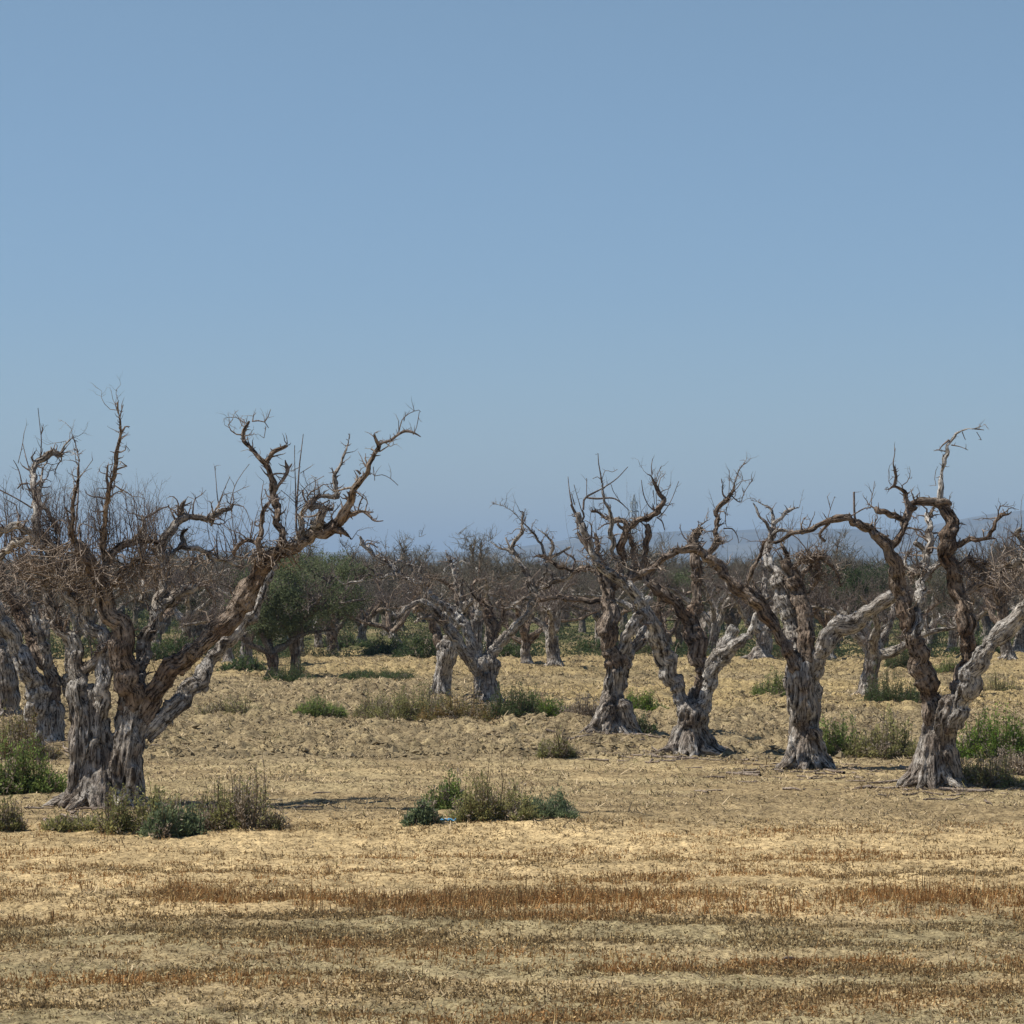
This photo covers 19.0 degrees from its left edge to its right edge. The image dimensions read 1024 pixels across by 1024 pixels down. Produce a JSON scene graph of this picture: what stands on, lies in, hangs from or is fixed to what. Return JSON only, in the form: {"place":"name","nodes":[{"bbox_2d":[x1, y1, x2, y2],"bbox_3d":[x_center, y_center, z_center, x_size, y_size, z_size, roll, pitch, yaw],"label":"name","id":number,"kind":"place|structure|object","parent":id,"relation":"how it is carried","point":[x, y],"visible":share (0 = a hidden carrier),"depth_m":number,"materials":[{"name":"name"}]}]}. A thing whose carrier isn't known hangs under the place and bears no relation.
{"place":"outdoors","nodes":[
{"label":"outdoors","id":0,"kind":"place"},
{"bbox_2d":[0,608,1023,1023],"bbox_3d":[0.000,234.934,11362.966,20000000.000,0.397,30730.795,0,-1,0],"label":"ground","id":1,"kind":"structure","parent":0,"point":[782,810],"depth_m":31.99,"materials":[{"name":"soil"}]},
{"bbox_2d":[0,581,29,716],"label":"dead olive tree","id":2,"kind":"object","parent":1,"relation":"on","point":[9,687],"visible":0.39,"depth_m":59.42,"materials":[{"name":"grey plant"}]},
{"bbox_2d":[0,788,32,831],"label":"green shrub","id":3,"kind":"object","parent":1,"relation":"on","point":[12,820],"visible":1,"depth_m":33.33,"materials":[{"name":"green plant"}]},
{"bbox_2d":[0,687,64,759],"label":"green shrub","id":4,"kind":"object","parent":1,"relation":"on","point":[54,752],"visible":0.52,"depth_m":46.53,"materials":[{"name":"green plant"}]},
{"bbox_2d":[0,714,67,794],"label":"green shrub","id":5,"kind":"object","parent":1,"relation":"on","point":[16,780],"visible":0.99,"depth_m":38.95,"materials":[{"name":"green plant"}]},
{"bbox_2d":[0,508,68,746],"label":"dead olive tree","id":6,"kind":"object","parent":1,"relation":"on","point":[43,693],"visible":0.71,"depth_m":49.39,"materials":[{"name":"grey plant"}]},
{"bbox_2d":[0,556,97,641],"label":"dead olive tree","id":7,"kind":"object","parent":1,"relation":"on","point":[45,626],"visible":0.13,"depth_m":114.67,"materials":[{"name":"wood"}]},
{"bbox_2d":[35,806,103,831],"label":"green shrub","id":8,"kind":"object","parent":1,"relation":"on","point":[64,825],"visible":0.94,"depth_m":33.25,"materials":[{"name":"green plant"}]},
{"bbox_2d":[54,569,118,637],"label":"dead olive tree","id":9,"kind":"object","parent":1,"relation":"on","point":[73,620],"visible":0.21,"depth_m":109.09,"materials":[{"name":"grey wood"}]},
{"bbox_2d":[89,772,179,834],"bbox_3d":[-3.959,3.186,33.151,1.237,0.738,0.817,0,-1,0],"label":"green shrub","id":10,"kind":"object","parent":1,"relation":"on","point":[124,820],"visible":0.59,"depth_m":33.08,"materials":[{"name":"green plant"}]},
{"bbox_2d":[117,530,209,633],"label":"dead olive tree","id":11,"kind":"object","parent":1,"relation":"on","point":[168,620],"visible":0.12,"depth_m":144.34,"materials":[{"name":"wood"}]},
{"bbox_2d":[151,625,187,660],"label":"undergrowth shrub","id":12,"kind":"object","parent":1,"relation":"on","point":[176,646],"visible":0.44,"depth_m":101.08,"materials":[{"name":"green plant"}]},
{"bbox_2d":[134,796,210,838],"bbox_3d":[-3.627,3.291,32.758,0.810,0.550,0.502,0,-1,-18],"label":"green shrub","id":13,"kind":"object","parent":1,"relation":"on","point":[184,823],"visible":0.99,"depth_m":32.69,"materials":[{"name":"green plant"}]},
{"bbox_2d":[134,545,216,649],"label":"dead olive tree","id":14,"kind":"object","parent":1,"relation":"on","point":[162,622],"visible":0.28,"depth_m":102.21,"materials":[{"name":"grey plant"}]},
{"bbox_2d":[144,558,227,641],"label":"dead olive tree","id":15,"kind":"object","parent":1,"relation":"on","point":[187,630],"visible":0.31,"depth_m":113.66,"materials":[{"name":"grey plant"}]},
{"bbox_2d":[130,520,249,637],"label":"dead olive tree","id":16,"kind":"object","parent":1,"relation":"on","point":[183,600],"visible":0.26,"depth_m":122.00,"materials":[{"name":"brown wood"}]},
{"bbox_2d":[168,569,237,637],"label":"green olive tree","id":17,"kind":"object","parent":1,"relation":"on","point":[199,629],"visible":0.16,"depth_m":121.34,"materials":[{"name":"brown plant"}]},
{"bbox_2d":[174,564,232,617],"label":"dead olive tree","id":18,"kind":"object","parent":1,"relation":"on","point":[208,591],"visible":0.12,"depth_m":106.77,"materials":[{"name":"brown wood"}]},
{"bbox_2d":[0,374,421,810],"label":"dead olive tree","id":19,"kind":"object","parent":1,"relation":"on","point":[101,754],"visible":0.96,"depth_m":36.63,"materials":[{"name":"grey wood"}]},
{"bbox_2d":[195,690,262,714],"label":"green shrub","id":20,"kind":"object","parent":1,"relation":"on","point":[237,708],"visible":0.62,"depth_m":61.76,"materials":[{"name":"green plant"}]},
{"bbox_2d":[185,754,289,830],"bbox_3d":[-3.012,3.100,33.551,1.198,0.923,0.868,0,-1,0],"label":"green shrub","id":21,"kind":"object","parent":1,"relation":"on","point":[221,815],"visible":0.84,"depth_m":33.46,"materials":[{"name":"green plant"}]},
{"bbox_2d":[201,558,276,661],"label":"dead olive tree","id":22,"kind":"object","parent":1,"relation":"on","point":[228,656],"visible":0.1,"depth_m":99.07,"materials":[{"name":"wood"}]},
{"bbox_2d":[215,647,266,671],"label":"undergrowth shrub","id":23,"kind":"object","parent":1,"relation":"on","point":[240,664],"visible":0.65,"depth_m":88.36,"materials":[{"name":"green plant"}]},
{"bbox_2d":[170,575,321,662],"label":"dead olive tree","id":24,"kind":"object","parent":1,"relation":"on","point":[243,645],"visible":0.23,"depth_m":93.25,"materials":[{"name":"wood"}]},
{"bbox_2d":[207,572,335,675],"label":"green olive tree","id":25,"kind":"object","parent":1,"relation":"on","point":[264,630],"visible":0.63,"depth_m":84.50,"materials":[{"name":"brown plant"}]},
{"bbox_2d":[262,655,316,681],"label":"green shrub","id":26,"kind":"object","parent":1,"relation":"on","point":[283,675],"visible":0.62,"depth_m":81.34,"materials":[{"name":"green plant"}]},
{"bbox_2d":[218,515,368,673],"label":"green olive tree","id":27,"kind":"object","parent":1,"relation":"on","point":[314,602],"visible":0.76,"depth_m":84.71,"materials":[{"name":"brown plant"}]},
{"bbox_2d":[289,694,348,717],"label":"green shrub","id":28,"kind":"object","parent":1,"relation":"on","point":[315,708],"visible":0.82,"depth_m":60.61,"materials":[{"name":"green plant"}]},
{"bbox_2d":[276,529,386,650],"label":"dead olive tree","id":29,"kind":"object","parent":1,"relation":"on","point":[341,618],"visible":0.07,"depth_m":110.15,"materials":[{"name":"wood"}]},
{"bbox_2d":[289,549,384,654],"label":"green olive tree","id":30,"kind":"object","parent":1,"relation":"on","point":[363,572],"visible":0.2,"depth_m":104.59,"materials":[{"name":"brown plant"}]},
{"bbox_2d":[323,627,374,647],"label":"undergrowth shrub","id":31,"kind":"object","parent":1,"relation":"on","point":[345,641],"visible":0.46,"depth_m":117.34,"materials":[{"name":"green plant"}]},
{"bbox_2d":[329,547,415,641],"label":"dead olive tree","id":32,"kind":"object","parent":1,"relation":"on","point":[376,608],"visible":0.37,"depth_m":123.63,"materials":[{"name":"grey plant"}]},
{"bbox_2d":[350,686,394,717],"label":"green shrub","id":33,"kind":"object","parent":1,"relation":"on","point":[358,710],"visible":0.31,"depth_m":61.50,"materials":[{"name":"green plant"}]},
{"bbox_2d":[337,665,419,680],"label":"green shrub","id":34,"kind":"object","parent":1,"relation":"on","point":[380,674],"visible":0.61,"depth_m":82.42,"materials":[{"name":"green plant"}]},
{"bbox_2d":[361,630,411,654],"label":"undergrowth shrub","id":35,"kind":"object","parent":1,"relation":"on","point":[377,646],"visible":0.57,"depth_m":105.94,"materials":[{"name":"green plant"}]},
{"bbox_2d":[342,558,443,642],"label":"dead olive tree","id":36,"kind":"object","parent":1,"relation":"on","point":[389,629],"visible":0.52,"depth_m":109.23,"materials":[{"name":"grey wood"}]},
{"bbox_2d":[352,542,433,630],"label":"dead olive tree","id":37,"kind":"object","parent":1,"relation":"on","point":[415,554],"visible":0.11,"depth_m":152.68,"materials":[{"name":"wood"}]},
{"bbox_2d":[360,574,435,638],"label":"dead olive tree","id":38,"kind":"object","parent":1,"relation":"on","point":[383,613],"visible":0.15,"depth_m":133.30,"materials":[{"name":"wood"}]},
{"bbox_2d":[359,548,439,632],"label":"dead olive tree","id":39,"kind":"object","parent":1,"relation":"on","point":[382,618],"visible":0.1,"depth_m":143.33,"materials":[{"name":"wood"}]},
{"bbox_2d":[361,679,445,719],"bbox_3d":[-2.019,3.668,59.691,1.772,0.922,1.306,1,-2,-40],"label":"green shrub","id":40,"kind":"object","parent":1,"relation":"on","point":[400,708],"visible":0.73,"depth_m":59.42,"materials":[{"name":"green plant"}]},
{"bbox_2d":[391,624,436,657],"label":"undergrowth shrub","id":41,"kind":"object","parent":1,"relation":"on","point":[426,648],"visible":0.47,"depth_m":102.45,"materials":[{"name":"green plant"}]},
{"bbox_2d":[400,795,448,826],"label":"green shrub","id":42,"kind":"object","parent":1,"relation":"on","point":[424,813],"visible":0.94,"depth_m":33.75,"materials":[{"name":"green plant"}]},
{"bbox_2d":[376,525,488,639],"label":"dead olive tree","id":43,"kind":"object","parent":1,"relation":"on","point":[404,550],"visible":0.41,"depth_m":116.25,"materials":[{"name":"wood"}]},
{"bbox_2d":[412,590,475,696],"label":"dead olive tree","id":44,"kind":"object","parent":1,"relation":"on","point":[446,654],"visible":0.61,"depth_m":69.86,"materials":[{"name":"grey wood"}]},
{"bbox_2d":[422,767,473,809],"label":"green shrub","id":45,"kind":"object","parent":1,"relation":"on","point":[447,793],"visible":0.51,"depth_m":35.91,"materials":[{"name":"green plant"}]},
{"bbox_2d":[410,681,499,721],"bbox_3d":[-1.084,3.682,59.118,1.836,0.913,1.051,0,-1,0],"label":"green shrub","id":46,"kind":"object","parent":1,"relation":"on","point":[447,712],"visible":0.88,"depth_m":58.97,"materials":[{"name":"green plant"}]},
{"bbox_2d":[329,488,584,702],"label":"dead olive tree","id":47,"kind":"object","parent":1,"relation":"on","point":[484,667],"visible":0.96,"depth_m":67.26,"materials":[{"name":"grey wood"}]},
{"bbox_2d":[416,524,535,653],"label":"dead olive tree","id":48,"kind":"object","parent":1,"relation":"on","point":[475,613],"visible":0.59,"depth_m":103.53,"materials":[{"name":"wood"}]},
{"bbox_2d":[444,747,540,822],"bbox_3d":[-0.216,3.065,34.261,1.089,0.938,0.690,0,-1,0],"label":"green shrub","id":49,"kind":"object","parent":1,"relation":"on","point":[477,807],"visible":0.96,"depth_m":34.17,"materials":[{"name":"green plant"}]},
{"bbox_2d":[498,634,520,657],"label":"undergrowth shrub","id":50,"kind":"object","parent":1,"relation":"on","point":[514,651],"visible":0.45,"depth_m":100.79,"materials":[{"name":"green plant"}]},
{"bbox_2d":[0,810,1023,1023],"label":"dry weeds","id":51,"kind":"object","parent":1,"relation":"on","point":[483,896],"visible":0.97,"depth_m":23.89,"materials":[{"name":"brown plant"}]},
{"bbox_2d":[482,678,543,718],"bbox_3d":[0.012,3.654,59.148,1.233,0.911,0.714,0,-1,0],"label":"green shrub","id":52,"kind":"object","parent":1,"relation":"on","point":[518,707],"visible":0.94,"depth_m":59.10,"materials":[{"name":"green plant"}]},
{"bbox_2d":[451,525,574,651],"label":"dead olive tree","id":53,"kind":"object","parent":1,"relation":"on","point":[471,551],"visible":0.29,"depth_m":108.92,"materials":[{"name":"wood"}]},
{"bbox_2d":[12,604,1014,659],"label":"undergrowth","id":54,"kind":"object","parent":1,"relation":"on","point":[560,633],"visible":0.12,"depth_m":113.91,"materials":[{"name":"green plant"}]},
{"bbox_2d":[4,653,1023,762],"bbox_3d":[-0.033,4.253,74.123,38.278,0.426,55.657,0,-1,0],"label":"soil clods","id":55,"kind":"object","parent":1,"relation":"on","point":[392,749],"visible":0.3,"depth_m":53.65,"materials":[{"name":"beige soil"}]},
{"bbox_2d":[9,696,1023,830],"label":"fallen twigs","id":56,"kind":"object","parent":1,"relation":"on","point":[758,773],"visible":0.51,"depth_m":43.14,"materials":[{"name":"brown wood"}]},
{"bbox_2d":[463,552,584,666],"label":"dead olive tree","id":57,"kind":"object","parent":1,"relation":"on","point":[551,630],"visible":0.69,"depth_m":91.24,"materials":[{"name":"grey wood"}]},
{"bbox_2d":[510,786,581,818],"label":"green shrub","id":58,"kind":"object","parent":1,"relation":"on","point":[556,809],"visible":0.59,"depth_m":34.73,"materials":[{"name":"green plant"}]},
{"bbox_2d":[491,569,601,663],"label":"dead olive tree","id":59,"kind":"object","parent":1,"relation":"on","point":[525,640],"visible":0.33,"depth_m":95.94,"materials":[{"name":"grey plant"}]},
{"bbox_2d":[527,683,567,716],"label":"green shrub","id":60,"kind":"object","parent":1,"relation":"on","point":[549,709],"visible":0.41,"depth_m":60.98,"materials":[{"name":"green plant"}]},
{"bbox_2d":[533,716,583,758],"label":"green shrub","id":61,"kind":"object","parent":1,"relation":"on","point":[561,750],"visible":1,"depth_m":46.44,"materials":[{"name":"green plant"}]},
{"bbox_2d":[557,693,597,716],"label":"green shrub","id":62,"kind":"object","parent":1,"relation":"on","point":[580,708],"visible":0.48,"depth_m":60.15,"materials":[{"name":"green plant"}]},
{"bbox_2d":[541,556,659,642],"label":"dead olive tree","id":63,"kind":"object","parent":1,"relation":"on","point":[596,616],"visible":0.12,"depth_m":113.85,"materials":[{"name":"wood"}]},
{"bbox_2d":[529,454,678,734],"bbox_3d":[1.597,1.599,53.214,2.736,5.207,1.615,0,-1,0],"label":"dead olive tree","id":64,"kind":"object","parent":1,"relation":"on","point":[614,712],"visible":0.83,"depth_m":53.17,"materials":[{"name":"grey wood"}]},
{"bbox_2d":[567,529,676,652],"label":"dead olive tree","id":65,"kind":"object","parent":1,"relation":"on","point":[628,605],"visible":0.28,"depth_m":109.79,"materials":[{"name":"wood"}]},
{"bbox_2d":[632,702,659,733],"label":"green shrub","id":66,"kind":"object","parent":1,"relation":"on","point":[645,727],"visible":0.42,"depth_m":54.20,"materials":[{"name":"green plant"}]},
{"bbox_2d":[625,687,669,711],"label":"green shrub","id":67,"kind":"object","parent":1,"relation":"on","point":[646,704],"visible":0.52,"depth_m":62.17,"materials":[{"name":"green plant"}]},
{"bbox_2d":[566,453,758,756],"bbox_3d":[2.375,1.508,48.207,3.254,4.988,1.478,0,-1,-6],"label":"dead olive tree","id":68,"kind":"object","parent":1,"relation":"on","point":[691,735],"visible":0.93,"depth_m":48.05,"materials":[{"name":"grey wood"}]},
{"bbox_2d":[648,560,707,649],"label":"dead olive tree","id":69,"kind":"object","parent":1,"relation":"on","point":[662,616],"visible":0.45,"depth_m":105.44,"materials":[{"name":"grey wood"}]},
{"bbox_2d":[647,566,718,644],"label":"green olive tree","id":70,"kind":"object","parent":1,"relation":"on","point":[678,635],"visible":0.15,"depth_m":113.87,"materials":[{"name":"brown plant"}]},
{"bbox_2d":[650,547,736,642],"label":"dead olive tree","id":71,"kind":"object","parent":1,"relation":"on","point":[718,592],"visible":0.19,"depth_m":115.14,"materials":[{"name":"brown plant"}]},
{"bbox_2d":[638,547,763,631],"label":"dead olive tree","id":72,"kind":"object","parent":1,"relation":"on","point":[703,622],"visible":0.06,"depth_m":127.42,"materials":[{"name":"wood"}]},
{"bbox_2d":[647,556,768,651],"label":"dead olive tree","id":73,"kind":"object","parent":1,"relation":"on","point":[714,620],"visible":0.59,"depth_m":104.61,"materials":[{"name":"grey plant"}]},
{"bbox_2d":[712,566,756,626],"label":"green olive tree","id":74,"kind":"object","parent":1,"relation":"on","point":[735,622],"visible":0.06,"depth_m":128.54,"materials":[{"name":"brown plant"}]},
{"bbox_2d":[713,551,807,620],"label":"dead olive tree","id":75,"kind":"object","parent":1,"relation":"on","point":[754,611],"visible":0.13,"depth_m":109.01,"materials":[{"name":"brown plant"}]},
{"bbox_2d":[637,491,895,769],"bbox_3d":[3.753,1.791,44.880,3.893,4.313,1.644,0,-1,0],"label":"dead olive tree","id":76,"kind":"object","parent":1,"relation":"on","point":[801,653],"visible":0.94,"depth_m":44.59,"materials":[{"name":"grey wood"}]},
{"bbox_2d":[710,535,823,659],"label":"dead olive tree","id":77,"kind":"object","parent":1,"relation":"on","point":[763,648],"visible":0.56,"depth_m":99.00,"materials":[{"name":"wood"}]},
{"bbox_2d":[751,664,785,696],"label":"green shrub","id":78,"kind":"object","parent":1,"relation":"on","point":[777,688],"visible":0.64,"depth_m":70.16,"materials":[{"name":"green plant"}]},
{"bbox_2d":[775,521,884,595],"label":"dead olive tree","id":79,"kind":"object","parent":1,"relation":"on","point":[844,549],"visible":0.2,"depth_m":120.71,"materials":[{"name":"wood"}]},
{"bbox_2d":[804,558,867,658],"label":"dead olive tree","id":80,"kind":"object","parent":1,"relation":"on","point":[817,614],"visible":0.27,"depth_m":100.49,"materials":[{"name":"brown plant"}]},
{"bbox_2d":[819,709,861,756],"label":"green shrub","id":81,"kind":"object","parent":1,"relation":"on","point":[834,741],"visible":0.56,"depth_m":47.85,"materials":[{"name":"green plant"}]},
{"bbox_2d":[804,562,882,649],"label":"green olive tree","id":82,"kind":"object","parent":1,"relation":"on","point":[855,577],"visible":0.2,"depth_m":110.80,"materials":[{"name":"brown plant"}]},
{"bbox_2d":[838,703,919,758],"bbox_3d":[5.850,3.424,47.738,1.639,1.023,1.104,0,-1,0],"label":"green shrub","id":83,"kind":"object","parent":1,"relation":"on","point":[879,744],"visible":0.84,"depth_m":47.58,"materials":[{"name":"green plant"}]},
{"bbox_2d":[741,423,1023,789],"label":"dead olive tree","id":84,"kind":"object","parent":1,"relation":"on","point":[936,762],"visible":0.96,"depth_m":39.81,"materials":[{"name":"grey wood"}]},
{"bbox_2d":[855,659,920,703],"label":"green shrub","id":85,"kind":"object","parent":1,"relation":"on","point":[885,694],"visible":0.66,"depth_m":65.92,"materials":[{"name":"green plant"}]},
{"bbox_2d":[804,566,982,695],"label":"dead olive tree","id":86,"kind":"object","parent":1,"relation":"on","point":[871,643],"visible":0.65,"depth_m":70.62,"materials":[{"name":"grey wood"}]},
{"bbox_2d":[882,633,908,668],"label":"green shrub","id":87,"kind":"object","parent":1,"relation":"on","point":[903,660],"visible":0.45,"depth_m":90.20,"materials":[{"name":"green plant"}]},
{"bbox_2d":[849,560,943,645],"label":"green olive tree","id":88,"kind":"object","parent":1,"relation":"on","point":[867,578],"visible":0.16,"depth_m":117.42,"materials":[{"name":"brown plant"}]},
{"bbox_2d":[867,567,975,656],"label":"dead olive tree","id":89,"kind":"object","parent":1,"relation":"on","point":[935,587],"visible":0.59,"depth_m":101.83,"materials":[{"name":"grey wood"}]},
{"bbox_2d":[909,570,954,643],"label":"green olive tree","id":90,"kind":"object","parent":1,"relation":"on","point":[930,618],"visible":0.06,"depth_m":121.19,"materials":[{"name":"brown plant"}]},
{"bbox_2d":[932,653,960,672],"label":"green shrub","id":91,"kind":"object","parent":1,"relation":"on","point":[949,667],"visible":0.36,"depth_m":86.21,"materials":[{"name":"green plant"}]},
{"bbox_2d":[906,541,1022,652],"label":"dead olive tree","id":92,"kind":"object","parent":1,"relation":"on","point":[951,639],"visible":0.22,"depth_m":109.04,"materials":[{"name":"brown plant"}]},
{"bbox_2d":[932,538,1021,638],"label":"dead olive tree","id":93,"kind":"object","parent":1,"relation":"on","point":[986,622],"visible":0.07,"depth_m":134.04,"materials":[{"name":"wood"}]},
{"bbox_2d":[946,541,1023,659],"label":"dead olive tree","id":94,"kind":"object","parent":1,"relation":"on","point":[1002,611],"visible":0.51,"depth_m":98.90,"materials":[{"name":"grey wood"}]},
{"bbox_2d":[956,701,1023,759],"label":"green shrub","id":95,"kind":"object","parent":1,"relation":"on","point":[975,742],"visible":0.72,"depth_m":47.44,"materials":[{"name":"green plant"}]},
{"bbox_2d":[959,738,1023,788],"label":"green shrub","id":96,"kind":"object","parent":1,"relation":"on","point":[1001,777],"visible":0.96,"depth_m":39.98,"materials":[{"name":"green plant"}]},
{"bbox_2d":[967,549,1023,651],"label":"dead olive tree","id":97,"kind":"object","parent":1,"relation":"on","point":[1018,644],"visible":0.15,"depth_m":109.76,"materials":[{"name":"grey wood"}]},
{"bbox_2d":[978,745,1023,775],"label":"green shrub","id":98,"kind":"object","parent":1,"relation":"on","point":[1017,765],"visible":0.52,"depth_m":43.46,"materials":[{"name":"green plant"}]},
{"bbox_2d":[983,669,1023,690],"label":"green shrub","id":99,"kind":"object","parent":1,"relation":"on","point":[999,686],"visible":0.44,"depth_m":72.66,"materials":[{"name":"green plant"}]},
{"bbox_2d":[0,0,1023,554],"label":"sky","id":100,"kind":"structure","parent":0,"point":[698,236],"materials":[{"name":"blue"}]},
{"bbox_2d":[4,510,1023,571],"bbox_3d":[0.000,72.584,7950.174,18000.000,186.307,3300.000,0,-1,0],"label":"hills","id":101,"kind":"structure","parent":0,"point":[867,543],"depth_m":7156.45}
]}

